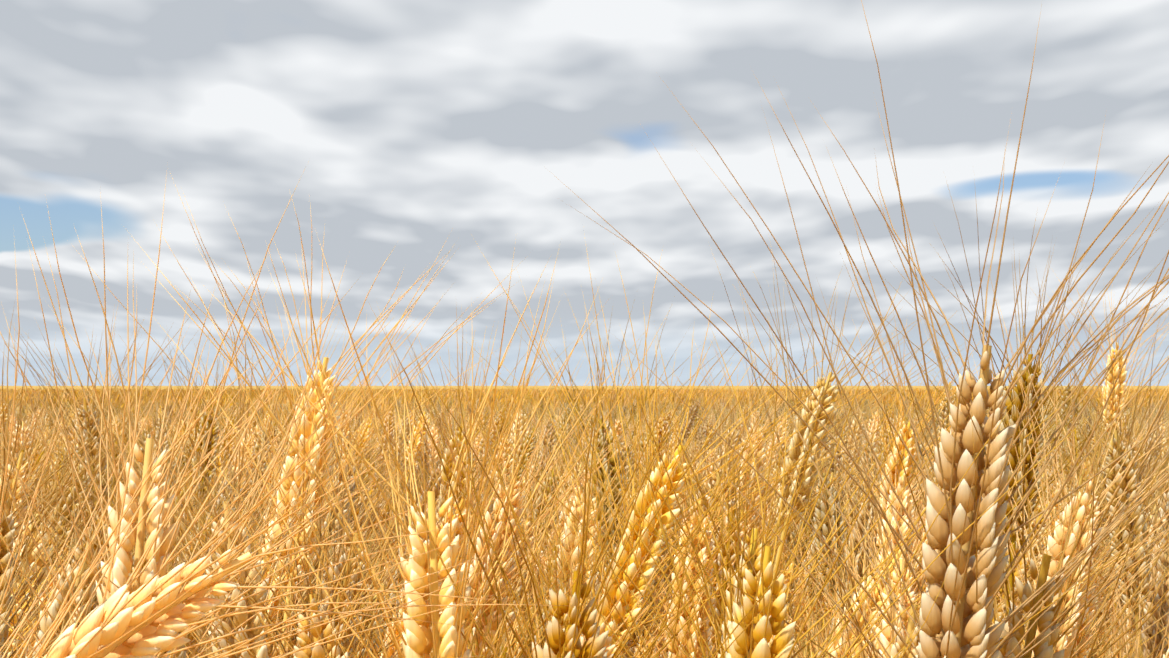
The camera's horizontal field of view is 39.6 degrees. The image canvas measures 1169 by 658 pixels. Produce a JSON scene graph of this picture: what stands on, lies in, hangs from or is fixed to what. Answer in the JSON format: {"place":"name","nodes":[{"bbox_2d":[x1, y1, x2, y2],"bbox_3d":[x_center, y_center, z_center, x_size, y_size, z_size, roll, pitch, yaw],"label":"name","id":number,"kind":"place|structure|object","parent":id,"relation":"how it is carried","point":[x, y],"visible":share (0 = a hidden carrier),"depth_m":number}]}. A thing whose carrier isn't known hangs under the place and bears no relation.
{"place":"outdoors","nodes":[
{"label":"outdoors","id":0,"kind":"place"},
{"bbox_2d":[0,386,1168,408],"bbox_3d":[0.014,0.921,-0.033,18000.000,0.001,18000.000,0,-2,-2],"label":"wheat field","id":1,"kind":"structure","parent":0,"point":[479,387],"depth_m":830.71},
{"bbox_2d":[0,328,176,550],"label":"wheat","id":2,"kind":"object","parent":1,"relation":"on","point":[17,495],"visible":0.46,"depth_m":0.84},
{"bbox_2d":[2,304,209,526],"bbox_3d":[-0.375,0.471,1.092,0.246,0.977,0.185,0,-2,-2],"label":"wheat","id":3,"kind":"object","parent":1,"relation":"on","point":[85,419],"visible":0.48,"depth_m":1.08},
{"bbox_2d":[0,308,258,657],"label":"wheat","id":4,"kind":"object","parent":1,"relation":"on","point":[4,551],"visible":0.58,"depth_m":0.51},
{"bbox_2d":[0,167,396,657],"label":"wheat","id":5,"kind":"object","parent":1,"relation":"on","point":[121,568],"visible":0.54,"depth_m":0.41},
{"bbox_2d":[105,331,314,504],"bbox_3d":[-0.334,0.479,1.247,0.254,0.973,0.221,0,-2,-2],"label":"wheat","id":6,"kind":"object","parent":1,"relation":"on","point":[213,442],"visible":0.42,"depth_m":1.29},
{"bbox_2d":[0,289,480,657],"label":"wheat","id":7,"kind":"object","parent":1,"relation":"on","point":[260,651],"visible":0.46,"depth_m":0.49},
{"bbox_2d":[0,174,565,657],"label":"wheat","id":8,"kind":"object","parent":1,"relation":"on","point":[124,622],"visible":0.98,"depth_m":0.35},
{"bbox_2d":[76,173,514,649],"bbox_3d":[-0.112,0.442,0.656,0.223,1.005,0.245,0,-2,-2],"label":"wheat","id":9,"kind":"object","parent":1,"relation":"on","point":[285,486],"visible":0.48,"depth_m":0.63},
{"bbox_2d":[6,358,668,657],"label":"wheat","id":10,"kind":"object","parent":1,"relation":"on","point":[318,651],"visible":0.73,"depth_m":0.45},
{"bbox_2d":[200,358,480,549],"bbox_3d":[-0.193,0.486,1.020,0.279,0.942,0.258,0,-2,-2],"label":"wheat","id":11,"kind":"object","parent":1,"relation":"on","point":[352,487],"visible":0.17,"depth_m":1.04},
{"bbox_2d":[125,228,672,657],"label":"wheat","id":12,"kind":"object","parent":1,"relation":"on","point":[420,639],"visible":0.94,"depth_m":0.39},
{"bbox_2d":[303,306,580,639],"bbox_3d":[-0.068,0.465,0.847,0.170,0.973,0.208,0,-2,-2],"label":"wheat","id":13,"kind":"object","parent":1,"relation":"on","point":[458,437],"visible":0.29,"depth_m":0.89},
{"bbox_2d":[331,324,707,657],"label":"wheat","id":14,"kind":"object","parent":1,"relation":"on","point":[516,499],"visible":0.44,"depth_m":0.69},
{"bbox_2d":[471,290,744,643],"bbox_3d":[0.060,0.467,0.960,0.274,0.976,0.206,0,-2,-2],"label":"wheat","id":15,"kind":"object","parent":1,"relation":"on","point":[599,449],"visible":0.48,"depth_m":0.94},
{"bbox_2d":[317,302,903,657],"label":"wheat","id":16,"kind":"object","parent":1,"relation":"on","point":[594,642],"visible":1,"depth_m":0.36},
{"bbox_2d":[475,234,907,657],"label":"wheat","id":17,"kind":"object","parent":1,"relation":"on","point":[630,568],"visible":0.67,"depth_m":0.60},
{"bbox_2d":[662,338,860,536],"bbox_3d":[0.129,0.479,1.137,0.186,0.964,0.172,0,-2,-2],"label":"wheat","id":18,"kind":"object","parent":1,"relation":"on","point":[760,464],"visible":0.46,"depth_m":1.15},
{"bbox_2d":[442,281,1162,657],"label":"wheat","id":19,"kind":"object","parent":1,"relation":"on","point":[764,627],"visible":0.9,"depth_m":0.39},
{"bbox_2d":[710,234,984,595],"bbox_3d":[0.084,0.449,0.869,0.256,1.005,0.251,0,-2,-2],"label":"wheat","id":20,"kind":"object","parent":1,"relation":"on","point":[805,432],"visible":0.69,"depth_m":0.86},
{"bbox_2d":[555,0,1168,657],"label":"wheat","id":21,"kind":"object","parent":1,"relation":"on","point":[959,620],"visible":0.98,"depth_m":0.37},
{"bbox_2d":[594,265,1168,657],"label":"wheat","id":22,"kind":"object","parent":1,"relation":"on","point":[1046,647],"visible":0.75,"depth_m":0.40},
{"bbox_2d":[662,354,1168,657],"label":"wheat","id":23,"kind":"object","parent":1,"relation":"on","point":[897,647],"visible":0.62,"depth_m":0.46},
{"bbox_2d":[790,316,1063,606],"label":"wheat","id":24,"kind":"object","parent":1,"relation":"on","point":[901,447],"visible":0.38,"depth_m":1.00},
{"bbox_2d":[805,166,1168,617],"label":"wheat","id":25,"kind":"object","parent":1,"relation":"on","point":[1013,457],"visible":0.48,"depth_m":0.71},
{"bbox_2d":[882,298,1168,657],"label":"wheat","id":26,"kind":"object","parent":1,"relation":"on","point":[1054,550],"visible":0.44,"depth_m":0.62},
{"bbox_2d":[920,287,1168,657],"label":"wheat","id":27,"kind":"object","parent":1,"relation":"on","point":[1111,454],"visible":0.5,"depth_m":0.78},
{"bbox_2d":[1030,271,1168,446],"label":"wheat","id":28,"kind":"object","parent":1,"relation":"on","point":[1121,387],"visible":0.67,"depth_m":1.41},
{"bbox_2d":[0,0,1168,385],"label":"sky","id":29,"kind":"structure","parent":0,"point":[413,125]}
]}

